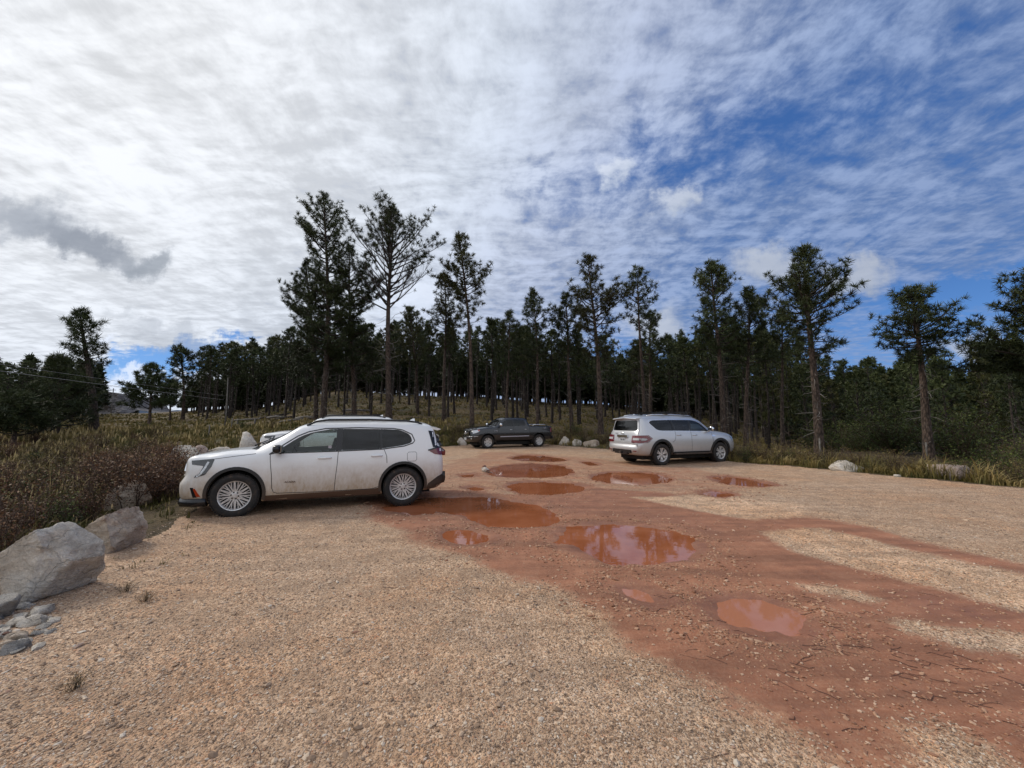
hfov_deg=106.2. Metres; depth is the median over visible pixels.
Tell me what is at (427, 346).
pine tree
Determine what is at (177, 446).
shrub
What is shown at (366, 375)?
pine tree
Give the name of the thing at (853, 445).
shrub
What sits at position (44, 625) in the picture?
stone
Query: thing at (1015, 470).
shrub
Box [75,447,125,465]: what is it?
shrub
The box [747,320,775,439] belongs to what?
pine tree
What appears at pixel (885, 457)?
shrub
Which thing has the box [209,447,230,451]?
boulder
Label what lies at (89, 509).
shrub
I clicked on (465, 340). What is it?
pine tree
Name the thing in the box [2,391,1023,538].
ground
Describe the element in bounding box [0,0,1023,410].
sky
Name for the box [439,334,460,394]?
pine tree
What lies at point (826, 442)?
shrub
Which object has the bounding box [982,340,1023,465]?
pine tree
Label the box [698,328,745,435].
pine tree
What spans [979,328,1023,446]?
pine tree
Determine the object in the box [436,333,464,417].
pine tree
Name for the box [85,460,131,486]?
shrub
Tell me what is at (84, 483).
shrub
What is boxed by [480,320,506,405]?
pine tree
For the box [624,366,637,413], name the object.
pine tree
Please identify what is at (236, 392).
pine tree
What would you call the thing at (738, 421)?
pine tree
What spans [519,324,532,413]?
pine tree
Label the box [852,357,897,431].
pine tree
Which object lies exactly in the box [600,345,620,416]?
pine tree
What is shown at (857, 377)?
pine tree
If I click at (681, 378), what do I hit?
pine tree
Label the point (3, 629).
stone
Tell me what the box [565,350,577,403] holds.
pine tree
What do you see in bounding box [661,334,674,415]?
pine tree
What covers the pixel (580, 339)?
pine tree
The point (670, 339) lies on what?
pine tree
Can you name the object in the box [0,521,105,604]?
boulder
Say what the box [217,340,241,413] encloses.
pine tree
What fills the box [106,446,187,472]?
shrub
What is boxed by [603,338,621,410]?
pine tree
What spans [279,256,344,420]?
pine tree
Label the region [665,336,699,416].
pine tree
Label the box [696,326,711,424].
pine tree
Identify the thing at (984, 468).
shrub
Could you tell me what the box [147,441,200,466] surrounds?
shrub
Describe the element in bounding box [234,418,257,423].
wooden rail
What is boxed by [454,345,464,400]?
pine tree
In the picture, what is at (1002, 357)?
pine tree
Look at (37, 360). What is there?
pine tree
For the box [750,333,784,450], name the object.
pine tree
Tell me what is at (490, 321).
pine tree
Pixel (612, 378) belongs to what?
pine tree
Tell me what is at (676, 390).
pine tree
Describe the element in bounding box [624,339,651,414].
pine tree
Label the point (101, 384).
overhead wire
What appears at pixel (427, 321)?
pine tree
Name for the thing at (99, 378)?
overhead wire
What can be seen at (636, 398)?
pine tree
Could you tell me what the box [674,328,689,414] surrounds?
pine tree
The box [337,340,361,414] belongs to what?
pine tree
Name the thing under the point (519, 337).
pine tree
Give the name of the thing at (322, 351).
pine tree
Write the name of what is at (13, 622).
stone
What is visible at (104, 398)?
forest
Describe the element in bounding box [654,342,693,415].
pine tree
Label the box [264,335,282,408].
pine tree
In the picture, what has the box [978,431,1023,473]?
shrub
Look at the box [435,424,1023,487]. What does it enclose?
grass
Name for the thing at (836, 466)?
boulder
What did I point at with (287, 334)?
pine tree
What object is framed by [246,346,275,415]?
pine tree
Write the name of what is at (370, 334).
pine tree
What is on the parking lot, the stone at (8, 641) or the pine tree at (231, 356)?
the stone at (8, 641)
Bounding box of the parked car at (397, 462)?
[178,419,444,516]
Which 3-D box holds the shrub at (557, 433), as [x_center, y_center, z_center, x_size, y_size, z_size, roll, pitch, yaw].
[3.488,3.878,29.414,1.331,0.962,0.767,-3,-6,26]
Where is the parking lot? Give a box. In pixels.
[0,444,1023,767]
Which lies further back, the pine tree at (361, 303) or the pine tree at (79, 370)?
the pine tree at (79, 370)
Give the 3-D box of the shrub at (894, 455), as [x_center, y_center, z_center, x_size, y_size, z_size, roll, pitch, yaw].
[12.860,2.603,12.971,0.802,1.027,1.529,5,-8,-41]
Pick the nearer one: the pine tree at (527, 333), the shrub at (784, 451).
the shrub at (784, 451)
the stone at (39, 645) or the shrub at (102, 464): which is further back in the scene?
the shrub at (102, 464)
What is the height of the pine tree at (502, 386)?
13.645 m
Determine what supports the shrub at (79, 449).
on the ground at (148, 515)
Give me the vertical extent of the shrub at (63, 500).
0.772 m
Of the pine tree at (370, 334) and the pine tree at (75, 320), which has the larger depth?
the pine tree at (370, 334)
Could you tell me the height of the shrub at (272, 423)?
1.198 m
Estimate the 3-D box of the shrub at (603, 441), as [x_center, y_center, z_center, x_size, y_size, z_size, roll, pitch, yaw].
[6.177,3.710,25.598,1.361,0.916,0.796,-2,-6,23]
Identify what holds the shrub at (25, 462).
on the ground at (148, 515)
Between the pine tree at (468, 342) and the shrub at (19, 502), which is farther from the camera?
the pine tree at (468, 342)
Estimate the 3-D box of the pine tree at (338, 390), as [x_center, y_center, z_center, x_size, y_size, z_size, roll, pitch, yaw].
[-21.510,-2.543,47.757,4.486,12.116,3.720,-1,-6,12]
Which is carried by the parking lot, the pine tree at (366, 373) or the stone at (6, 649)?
the stone at (6, 649)
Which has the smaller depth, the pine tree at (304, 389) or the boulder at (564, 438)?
the boulder at (564, 438)
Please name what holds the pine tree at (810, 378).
on the ground at (148, 515)
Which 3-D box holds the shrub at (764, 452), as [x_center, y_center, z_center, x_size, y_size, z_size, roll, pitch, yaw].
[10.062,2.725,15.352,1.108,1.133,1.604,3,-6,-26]
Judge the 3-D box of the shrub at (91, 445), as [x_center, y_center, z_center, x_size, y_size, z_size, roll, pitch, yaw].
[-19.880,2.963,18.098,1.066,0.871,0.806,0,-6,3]
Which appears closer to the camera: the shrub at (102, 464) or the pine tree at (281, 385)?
the shrub at (102, 464)
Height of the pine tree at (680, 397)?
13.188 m
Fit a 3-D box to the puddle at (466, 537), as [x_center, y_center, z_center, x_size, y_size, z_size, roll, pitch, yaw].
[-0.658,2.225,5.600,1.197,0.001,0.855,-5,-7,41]
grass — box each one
[0,416,469,550]
[18,390,1023,462]
[106,511,201,568]
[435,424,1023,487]
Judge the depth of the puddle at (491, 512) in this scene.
7.26 m
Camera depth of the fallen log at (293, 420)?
35.78 m
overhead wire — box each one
[2,364,222,395]
[3,371,221,399]
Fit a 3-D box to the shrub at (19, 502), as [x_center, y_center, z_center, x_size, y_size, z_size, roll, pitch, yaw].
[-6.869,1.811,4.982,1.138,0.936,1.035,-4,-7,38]
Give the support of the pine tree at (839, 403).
on the ground at (148, 515)
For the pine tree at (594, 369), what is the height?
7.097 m
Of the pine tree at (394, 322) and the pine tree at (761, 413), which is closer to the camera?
the pine tree at (761, 413)
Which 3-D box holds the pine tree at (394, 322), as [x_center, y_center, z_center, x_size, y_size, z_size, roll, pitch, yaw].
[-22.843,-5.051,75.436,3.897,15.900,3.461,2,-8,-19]
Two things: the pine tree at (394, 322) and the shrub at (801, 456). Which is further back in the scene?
the pine tree at (394, 322)
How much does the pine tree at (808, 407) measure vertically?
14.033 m
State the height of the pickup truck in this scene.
1.970 m
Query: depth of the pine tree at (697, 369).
36.69 m
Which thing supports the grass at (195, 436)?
on the ground at (148, 515)
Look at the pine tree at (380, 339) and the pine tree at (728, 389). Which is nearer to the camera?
the pine tree at (728, 389)
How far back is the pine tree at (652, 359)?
31.99 m
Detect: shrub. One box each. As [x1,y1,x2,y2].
[0,439,29,458]
[0,453,37,480]
[0,462,51,501]
[0,463,27,480]
[0,465,103,535]
[0,473,24,506]
[0,485,40,538]
[0,498,57,551]
[1,454,28,469]
[3,483,26,500]
[5,467,86,497]
[5,481,89,524]
[7,460,54,498]
[11,467,69,497]
[19,447,51,465]
[19,491,91,528]
[22,440,43,453]
[22,494,90,524]
[24,457,53,476]
[24,487,109,520]
[25,431,53,443]
[26,460,78,485]
[29,442,68,453]
[34,455,55,467]
[42,441,88,466]
[46,452,96,473]
[46,454,127,498]
[47,450,80,471]
[48,483,83,498]
[55,463,126,515]
[60,451,118,480]
[60,475,131,521]
[61,450,135,488]
[61,458,135,481]
[62,432,86,445]
[63,448,111,466]
[63,450,161,493]
[70,444,87,455]
[75,440,104,450]
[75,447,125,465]
[78,428,115,450]
[81,452,142,484]
[84,446,189,508]
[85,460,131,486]
[89,451,179,490]
[92,439,201,488]
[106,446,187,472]
[113,579,142,593]
[120,436,171,453]
[123,429,143,439]
[127,478,179,500]
[130,441,187,467]
[130,445,187,469]
[133,449,187,485]
[135,589,158,602]
[136,451,186,502]
[137,434,167,454]
[141,422,162,436]
[142,437,203,463]
[146,448,177,457]
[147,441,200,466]
[149,442,187,454]
[233,417,249,427]
[266,418,278,428]
[444,425,461,436]
[448,433,457,444]
[552,431,565,438]
[567,422,584,436]
[568,429,586,438]
[576,431,593,441]
[597,435,607,444]
[728,438,748,460]
[737,449,752,461]
[741,435,768,457]
[744,435,766,456]
[745,441,786,462]
[770,440,791,455]
[770,442,793,459]
[789,450,820,462]
[793,442,827,466]
[796,421,857,451]
[813,440,849,463]
[824,419,880,451]
[833,447,884,469]
[834,401,954,453]
[868,449,910,465]
[872,446,924,467]
[877,451,907,473]
[882,400,1023,465]
[906,452,938,466]
[935,430,1023,476]
[936,455,982,472]
[955,458,987,472]
[963,457,1013,474]
[977,456,1023,481]
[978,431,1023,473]
[996,459,1023,484]
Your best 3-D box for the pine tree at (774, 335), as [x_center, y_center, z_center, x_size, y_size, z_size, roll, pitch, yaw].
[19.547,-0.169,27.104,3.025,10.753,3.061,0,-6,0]
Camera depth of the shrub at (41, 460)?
13.54 m
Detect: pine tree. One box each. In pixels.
[0,361,25,394]
[0,372,13,392]
[0,387,70,446]
[5,360,34,390]
[9,350,111,433]
[19,357,45,390]
[28,371,53,410]
[56,305,115,432]
[66,359,85,417]
[113,361,184,423]
[152,377,183,419]
[162,341,202,419]
[191,345,206,412]
[192,360,214,416]
[194,344,222,412]
[197,345,209,412]
[199,347,222,419]
[200,358,212,416]
[211,360,217,413]
[213,342,227,413]
[214,349,225,412]
[214,353,248,418]
[216,355,238,406]
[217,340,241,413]
[217,349,241,415]
[219,342,250,414]
[220,346,249,399]
[224,347,248,417]
[231,348,268,417]
[234,351,242,411]
[237,342,256,416]
[240,337,266,404]
[240,351,261,412]
[242,341,263,413]
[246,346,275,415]
[256,348,282,409]
[261,347,275,412]
[262,336,273,401]
[264,333,287,411]
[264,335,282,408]
[264,339,276,393]
[265,342,282,407]
[265,348,281,415]
[267,326,309,416]
[271,345,294,411]
[275,342,306,410]
[276,189,375,417]
[277,351,287,406]
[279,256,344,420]
[279,326,299,406]
[281,360,293,405]
[283,339,311,418]
[296,331,314,397]
[299,345,312,406]
[303,344,313,404]
[307,244,386,414]
[310,350,320,400]
[315,323,336,395]
[328,331,335,397]
[330,318,348,407]
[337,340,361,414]
[339,188,447,418]
[344,327,355,403]
[356,325,365,398]
[359,322,378,389]
[359,323,373,398]
[360,341,380,409]
[362,342,384,414]
[371,337,384,402]
[377,323,403,410]
[379,340,399,378]
[381,329,402,385]
[391,319,401,386]
[392,325,402,402]
[394,316,423,404]
[395,318,417,401]
[395,324,401,394]
[396,305,436,414]
[403,325,421,396]
[411,328,428,407]
[413,345,422,402]
[417,323,440,404]
[417,340,442,415]
[420,272,472,422]
[420,328,437,399]
[422,320,432,399]
[429,231,493,427]
[434,337,461,413]
[435,323,462,412]
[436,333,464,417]
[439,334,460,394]
[447,340,459,401]
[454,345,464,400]
[459,333,477,402]
[462,328,477,386]
[466,342,480,382]
[471,325,484,404]
[476,338,490,400]
[477,341,493,401]
[477,342,494,406]
[479,317,502,420]
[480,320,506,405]
[486,317,507,409]
[486,340,506,412]
[491,309,526,416]
[494,330,510,407]
[497,328,503,404]
[500,334,529,417]
[501,323,528,416]
[507,329,535,416]
[510,338,536,419]
[516,286,556,425]
[518,371,520,405]
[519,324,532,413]
[519,331,526,410]
[522,337,550,419]
[527,360,540,405]
[529,352,547,409]
[532,323,545,392]
[532,328,564,422]
[534,349,556,415]
[542,339,573,419]
[546,329,558,407]
[547,289,586,431]
[553,355,563,411]
[561,330,595,423]
[562,337,567,406]
[562,353,591,424]
[565,252,640,434]
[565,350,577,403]
[573,333,586,403]
[581,359,609,418]
[590,335,603,408]
[594,356,626,418]
[600,335,612,393]
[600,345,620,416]
[602,364,631,416]
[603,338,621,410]
[617,357,630,413]
[618,263,660,414]
[619,351,630,413]
[620,308,685,414]
[621,344,654,414]
[621,359,648,414]
[622,365,637,414]
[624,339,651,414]
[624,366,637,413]
[627,371,640,414]
[635,351,658,414]
[637,362,663,410]
[652,358,679,413]
[653,334,676,415]
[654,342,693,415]
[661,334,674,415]
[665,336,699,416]
[666,335,695,416]
[672,341,679,415]
[673,376,681,414]
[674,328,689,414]
[676,354,699,412]
[678,345,717,421]
[681,337,703,419]
[687,257,749,432]
[690,325,726,430]
[691,332,703,420]
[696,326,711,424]
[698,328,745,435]
[698,338,726,430]
[710,350,735,392]
[712,326,740,386]
[715,337,733,431]
[721,285,781,445]
[721,338,734,433]
[723,317,750,434]
[725,346,761,440]
[728,339,772,444]
[728,357,740,415]
[733,338,745,428]
[739,339,743,415]
[741,333,754,431]
[743,329,778,444]
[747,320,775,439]
[749,338,797,448]
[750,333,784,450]
[752,371,763,437]
[755,242,867,456]
[761,310,806,452]
[763,342,803,444]
[770,346,813,448]
[784,365,837,449]
[785,334,822,437]
[790,361,831,433]
[791,353,834,403]
[801,352,837,412]
[817,355,841,432]
[819,378,853,450]
[820,385,856,451]
[823,368,897,444]
[827,357,854,450]
[851,355,891,451]
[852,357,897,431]
[862,356,885,372]
[867,281,986,460]
[880,375,955,453]
[885,358,920,452]
[886,351,952,452]
[889,366,917,442]
[890,360,901,400]
[896,360,950,441]
[900,356,990,455]
[924,352,952,452]
[927,267,1023,422]
[937,350,967,391]
[953,341,1023,458]
[958,340,1010,453]
[967,360,1016,440]
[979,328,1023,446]
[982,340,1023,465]
[982,363,1023,442]
[993,359,1023,458]
[993,373,1023,445]
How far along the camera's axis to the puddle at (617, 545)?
5.29 m
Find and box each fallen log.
[279,418,303,422]
[342,409,372,411]
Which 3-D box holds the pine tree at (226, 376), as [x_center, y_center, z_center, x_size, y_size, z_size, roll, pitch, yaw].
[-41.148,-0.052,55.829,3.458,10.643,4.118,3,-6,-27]
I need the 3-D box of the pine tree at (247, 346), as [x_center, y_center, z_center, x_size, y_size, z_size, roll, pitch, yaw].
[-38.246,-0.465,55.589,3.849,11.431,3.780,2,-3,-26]
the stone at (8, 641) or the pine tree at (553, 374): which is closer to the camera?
the stone at (8, 641)
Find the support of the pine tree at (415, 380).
on the ground at (148, 515)
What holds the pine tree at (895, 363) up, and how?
on the ground at (148, 515)
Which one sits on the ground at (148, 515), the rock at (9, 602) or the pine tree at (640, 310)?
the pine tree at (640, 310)
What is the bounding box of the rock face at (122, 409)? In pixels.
[85,392,168,413]
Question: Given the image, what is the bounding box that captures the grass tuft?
[53,664,94,693]
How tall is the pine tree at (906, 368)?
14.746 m
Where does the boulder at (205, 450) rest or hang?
on the ground at (148, 515)
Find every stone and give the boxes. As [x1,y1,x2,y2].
[0,626,9,632]
[0,638,31,655]
[2,632,16,639]
[3,639,15,643]
[5,616,24,626]
[8,631,28,639]
[10,646,24,653]
[14,612,29,617]
[15,602,35,609]
[15,613,47,627]
[29,603,54,615]
[29,630,42,635]
[31,641,45,650]
[34,622,51,629]
[43,627,56,634]
[46,616,60,622]
[482,467,489,471]
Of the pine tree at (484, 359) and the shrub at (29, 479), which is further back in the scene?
the pine tree at (484, 359)
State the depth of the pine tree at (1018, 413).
35.82 m
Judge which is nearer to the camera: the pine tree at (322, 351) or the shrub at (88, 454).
the shrub at (88, 454)
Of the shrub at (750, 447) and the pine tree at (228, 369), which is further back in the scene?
the pine tree at (228, 369)
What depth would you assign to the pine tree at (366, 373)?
43.51 m
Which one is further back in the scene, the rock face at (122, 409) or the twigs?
the rock face at (122, 409)
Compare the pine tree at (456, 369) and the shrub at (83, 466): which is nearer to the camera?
the shrub at (83, 466)
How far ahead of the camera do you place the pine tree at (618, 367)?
48.04 m
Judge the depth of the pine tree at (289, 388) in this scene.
63.40 m
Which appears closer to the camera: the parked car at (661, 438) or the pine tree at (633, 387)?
the parked car at (661, 438)
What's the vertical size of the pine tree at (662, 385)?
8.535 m
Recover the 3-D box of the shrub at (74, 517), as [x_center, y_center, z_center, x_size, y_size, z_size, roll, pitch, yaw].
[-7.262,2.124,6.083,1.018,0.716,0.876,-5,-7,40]
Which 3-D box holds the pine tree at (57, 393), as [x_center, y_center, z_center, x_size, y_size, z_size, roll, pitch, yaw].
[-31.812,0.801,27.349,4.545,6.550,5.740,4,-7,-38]
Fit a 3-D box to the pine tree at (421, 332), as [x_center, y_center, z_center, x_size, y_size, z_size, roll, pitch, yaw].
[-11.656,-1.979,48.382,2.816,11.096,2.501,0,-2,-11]
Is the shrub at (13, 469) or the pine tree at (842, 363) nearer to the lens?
the shrub at (13, 469)
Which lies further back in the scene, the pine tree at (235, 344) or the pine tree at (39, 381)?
the pine tree at (235, 344)
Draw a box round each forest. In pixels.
[0,352,139,415]
[176,331,799,432]
[772,365,1023,437]
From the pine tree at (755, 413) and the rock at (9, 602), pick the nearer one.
the rock at (9, 602)
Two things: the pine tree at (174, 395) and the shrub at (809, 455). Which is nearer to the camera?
the shrub at (809, 455)
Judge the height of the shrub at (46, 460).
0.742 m
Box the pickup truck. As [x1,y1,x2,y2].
[463,417,552,448]
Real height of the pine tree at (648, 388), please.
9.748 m
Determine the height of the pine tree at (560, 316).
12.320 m
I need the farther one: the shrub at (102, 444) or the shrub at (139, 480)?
the shrub at (102, 444)
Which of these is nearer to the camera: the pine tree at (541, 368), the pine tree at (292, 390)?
the pine tree at (541, 368)
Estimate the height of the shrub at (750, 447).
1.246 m
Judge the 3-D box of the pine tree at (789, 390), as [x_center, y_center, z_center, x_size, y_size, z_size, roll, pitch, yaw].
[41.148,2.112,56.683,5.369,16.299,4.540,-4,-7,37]
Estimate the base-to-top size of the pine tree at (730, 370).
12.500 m
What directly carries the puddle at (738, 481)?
on the parking lot
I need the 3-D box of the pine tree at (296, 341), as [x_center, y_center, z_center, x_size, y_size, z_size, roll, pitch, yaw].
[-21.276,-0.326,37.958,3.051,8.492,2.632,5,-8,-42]
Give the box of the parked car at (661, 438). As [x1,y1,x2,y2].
[609,411,733,464]
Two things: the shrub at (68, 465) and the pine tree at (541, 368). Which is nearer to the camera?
the shrub at (68, 465)
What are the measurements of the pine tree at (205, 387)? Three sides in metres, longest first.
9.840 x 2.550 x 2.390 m
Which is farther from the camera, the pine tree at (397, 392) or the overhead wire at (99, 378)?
the pine tree at (397, 392)
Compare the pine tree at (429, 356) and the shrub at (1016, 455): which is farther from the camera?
the pine tree at (429, 356)
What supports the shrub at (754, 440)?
on the ground at (148, 515)
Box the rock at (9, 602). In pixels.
[0,592,21,616]
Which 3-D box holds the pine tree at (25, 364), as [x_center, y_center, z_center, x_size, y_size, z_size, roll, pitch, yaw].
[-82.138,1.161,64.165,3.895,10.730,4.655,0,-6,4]
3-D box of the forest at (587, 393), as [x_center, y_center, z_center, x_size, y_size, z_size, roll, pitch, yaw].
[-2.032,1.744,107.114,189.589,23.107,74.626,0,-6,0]
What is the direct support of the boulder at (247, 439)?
on the ground at (148, 515)
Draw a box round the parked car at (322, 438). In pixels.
[259,415,390,446]
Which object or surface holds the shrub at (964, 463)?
on the ground at (148, 515)
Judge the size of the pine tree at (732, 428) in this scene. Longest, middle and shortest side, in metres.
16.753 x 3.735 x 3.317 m
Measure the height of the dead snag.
4.708 m
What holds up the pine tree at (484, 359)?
on the ground at (148, 515)
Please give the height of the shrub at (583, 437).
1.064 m
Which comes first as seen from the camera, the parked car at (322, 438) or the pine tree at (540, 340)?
the parked car at (322, 438)
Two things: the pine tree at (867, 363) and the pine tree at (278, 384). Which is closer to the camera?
the pine tree at (867, 363)
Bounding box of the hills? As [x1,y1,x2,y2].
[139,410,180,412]
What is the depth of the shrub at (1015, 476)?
10.12 m
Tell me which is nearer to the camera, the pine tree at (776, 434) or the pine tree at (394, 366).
the pine tree at (776, 434)
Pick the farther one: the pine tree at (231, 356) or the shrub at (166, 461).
the pine tree at (231, 356)
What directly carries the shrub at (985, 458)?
on the ground at (148, 515)
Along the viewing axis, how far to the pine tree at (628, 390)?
69.44 m
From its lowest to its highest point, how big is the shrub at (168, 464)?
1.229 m
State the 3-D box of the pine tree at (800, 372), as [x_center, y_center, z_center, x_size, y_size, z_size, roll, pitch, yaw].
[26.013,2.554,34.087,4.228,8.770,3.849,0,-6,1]
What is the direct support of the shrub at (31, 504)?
on the ground at (148, 515)
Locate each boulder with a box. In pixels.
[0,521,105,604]
[84,506,147,553]
[104,480,151,510]
[173,445,200,462]
[195,445,208,453]
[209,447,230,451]
[239,432,257,447]
[457,438,466,444]
[559,436,568,444]
[572,439,581,445]
[583,440,598,446]
[828,460,863,471]
[922,464,979,480]
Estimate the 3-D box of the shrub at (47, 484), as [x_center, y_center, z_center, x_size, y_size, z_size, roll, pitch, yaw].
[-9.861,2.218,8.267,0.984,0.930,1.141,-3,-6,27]
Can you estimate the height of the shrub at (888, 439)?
3.882 m
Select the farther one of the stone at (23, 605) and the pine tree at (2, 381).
the pine tree at (2, 381)
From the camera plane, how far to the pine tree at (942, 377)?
29.25 m
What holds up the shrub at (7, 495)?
on the ground at (148, 515)
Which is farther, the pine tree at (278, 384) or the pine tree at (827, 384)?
the pine tree at (278, 384)
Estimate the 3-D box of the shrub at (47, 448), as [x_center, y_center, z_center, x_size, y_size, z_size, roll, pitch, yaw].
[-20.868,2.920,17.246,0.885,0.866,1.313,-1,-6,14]
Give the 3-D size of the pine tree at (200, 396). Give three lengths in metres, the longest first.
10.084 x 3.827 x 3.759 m
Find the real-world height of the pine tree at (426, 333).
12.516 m
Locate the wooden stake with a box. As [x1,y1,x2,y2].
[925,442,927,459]
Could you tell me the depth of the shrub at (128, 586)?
3.74 m
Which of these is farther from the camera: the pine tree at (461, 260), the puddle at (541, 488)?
the pine tree at (461, 260)
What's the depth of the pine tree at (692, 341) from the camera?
49.85 m
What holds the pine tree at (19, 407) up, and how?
on the ground at (148, 515)
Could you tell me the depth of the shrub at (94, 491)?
7.18 m
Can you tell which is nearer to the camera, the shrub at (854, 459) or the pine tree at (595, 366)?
the shrub at (854, 459)
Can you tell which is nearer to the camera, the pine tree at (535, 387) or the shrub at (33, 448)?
the shrub at (33, 448)
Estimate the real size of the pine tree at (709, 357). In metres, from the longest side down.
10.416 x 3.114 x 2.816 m
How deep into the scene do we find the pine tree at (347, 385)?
52.68 m
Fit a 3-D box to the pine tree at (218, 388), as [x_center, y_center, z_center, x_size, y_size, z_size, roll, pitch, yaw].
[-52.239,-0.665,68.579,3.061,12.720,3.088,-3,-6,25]
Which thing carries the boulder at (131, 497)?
on the ground at (148, 515)
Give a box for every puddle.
[382,497,559,527]
[442,530,488,544]
[467,487,483,490]
[488,463,574,477]
[507,482,584,494]
[512,455,566,461]
[553,524,695,565]
[582,462,596,465]
[591,472,671,484]
[622,589,653,602]
[703,491,733,496]
[712,477,772,486]
[717,599,805,635]
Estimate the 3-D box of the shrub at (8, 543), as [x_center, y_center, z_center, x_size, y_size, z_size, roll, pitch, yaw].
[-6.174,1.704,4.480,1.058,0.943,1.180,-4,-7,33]
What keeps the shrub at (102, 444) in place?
on the ground at (148, 515)
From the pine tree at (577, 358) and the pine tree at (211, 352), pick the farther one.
the pine tree at (211, 352)
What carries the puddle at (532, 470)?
on the parking lot
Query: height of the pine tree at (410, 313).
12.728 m
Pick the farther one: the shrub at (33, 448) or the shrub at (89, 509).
the shrub at (33, 448)
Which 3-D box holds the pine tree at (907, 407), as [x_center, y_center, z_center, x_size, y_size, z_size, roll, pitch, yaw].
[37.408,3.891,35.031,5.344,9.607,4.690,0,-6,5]
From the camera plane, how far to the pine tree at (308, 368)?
72.38 m
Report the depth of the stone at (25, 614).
3.22 m
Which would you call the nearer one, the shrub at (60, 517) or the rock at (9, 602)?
the rock at (9, 602)
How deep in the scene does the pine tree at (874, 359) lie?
72.75 m
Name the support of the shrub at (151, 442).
on the ground at (148, 515)
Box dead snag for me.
[224,380,227,425]
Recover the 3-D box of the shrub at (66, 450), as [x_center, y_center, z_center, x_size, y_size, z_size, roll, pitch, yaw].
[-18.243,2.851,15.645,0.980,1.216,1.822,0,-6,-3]
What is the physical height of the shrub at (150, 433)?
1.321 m
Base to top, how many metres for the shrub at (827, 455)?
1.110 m
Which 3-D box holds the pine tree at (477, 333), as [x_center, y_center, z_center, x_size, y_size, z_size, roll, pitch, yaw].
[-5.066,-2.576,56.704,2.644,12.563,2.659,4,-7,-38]
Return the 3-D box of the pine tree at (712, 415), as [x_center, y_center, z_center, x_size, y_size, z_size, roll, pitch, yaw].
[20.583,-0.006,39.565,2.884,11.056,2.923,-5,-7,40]
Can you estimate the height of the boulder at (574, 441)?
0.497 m
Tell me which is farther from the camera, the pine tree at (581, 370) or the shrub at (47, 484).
the pine tree at (581, 370)
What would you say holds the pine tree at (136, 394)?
on the ground at (148, 515)
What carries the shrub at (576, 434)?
on the ground at (148, 515)
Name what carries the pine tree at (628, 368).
on the ground at (148, 515)
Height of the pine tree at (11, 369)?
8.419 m
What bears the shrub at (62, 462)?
on the ground at (148, 515)
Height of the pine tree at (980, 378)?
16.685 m
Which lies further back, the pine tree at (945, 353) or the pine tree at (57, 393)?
the pine tree at (945, 353)
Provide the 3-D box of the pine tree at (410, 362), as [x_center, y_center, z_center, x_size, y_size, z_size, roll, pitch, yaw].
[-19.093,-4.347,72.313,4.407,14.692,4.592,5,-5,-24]
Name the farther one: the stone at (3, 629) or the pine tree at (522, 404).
the pine tree at (522, 404)
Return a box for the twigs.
[226,584,1023,762]
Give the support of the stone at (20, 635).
on the parking lot
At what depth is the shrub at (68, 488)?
7.50 m
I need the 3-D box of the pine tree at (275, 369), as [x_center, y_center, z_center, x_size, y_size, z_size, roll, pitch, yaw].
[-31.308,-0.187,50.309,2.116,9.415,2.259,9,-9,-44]
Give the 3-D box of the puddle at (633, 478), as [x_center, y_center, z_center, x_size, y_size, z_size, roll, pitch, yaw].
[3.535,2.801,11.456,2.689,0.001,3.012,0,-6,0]
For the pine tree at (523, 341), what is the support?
on the ground at (148, 515)
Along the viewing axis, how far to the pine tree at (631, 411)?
58.06 m
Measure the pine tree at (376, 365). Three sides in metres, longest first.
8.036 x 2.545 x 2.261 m
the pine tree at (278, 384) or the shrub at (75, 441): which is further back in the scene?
the pine tree at (278, 384)
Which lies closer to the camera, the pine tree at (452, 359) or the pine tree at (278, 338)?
the pine tree at (452, 359)
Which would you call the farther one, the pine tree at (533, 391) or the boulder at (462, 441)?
the pine tree at (533, 391)
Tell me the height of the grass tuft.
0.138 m
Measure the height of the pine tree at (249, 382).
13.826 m
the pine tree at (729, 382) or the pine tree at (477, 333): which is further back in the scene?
the pine tree at (477, 333)
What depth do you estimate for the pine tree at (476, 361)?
69.92 m
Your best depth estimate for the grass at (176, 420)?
47.15 m
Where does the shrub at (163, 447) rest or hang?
on the ground at (148, 515)
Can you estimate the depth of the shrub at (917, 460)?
13.36 m
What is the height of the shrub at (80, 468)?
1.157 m
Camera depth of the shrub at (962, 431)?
21.45 m
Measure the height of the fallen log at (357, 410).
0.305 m
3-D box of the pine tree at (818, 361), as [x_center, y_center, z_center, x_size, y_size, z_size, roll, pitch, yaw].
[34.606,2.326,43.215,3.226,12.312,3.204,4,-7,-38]
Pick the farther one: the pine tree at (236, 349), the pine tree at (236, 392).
the pine tree at (236, 392)
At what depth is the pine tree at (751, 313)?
27.08 m
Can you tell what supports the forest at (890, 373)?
on the ground at (148, 515)
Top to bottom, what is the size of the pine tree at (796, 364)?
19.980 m
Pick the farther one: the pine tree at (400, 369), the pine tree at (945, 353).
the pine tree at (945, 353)
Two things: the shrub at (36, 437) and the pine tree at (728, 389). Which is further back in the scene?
the pine tree at (728, 389)

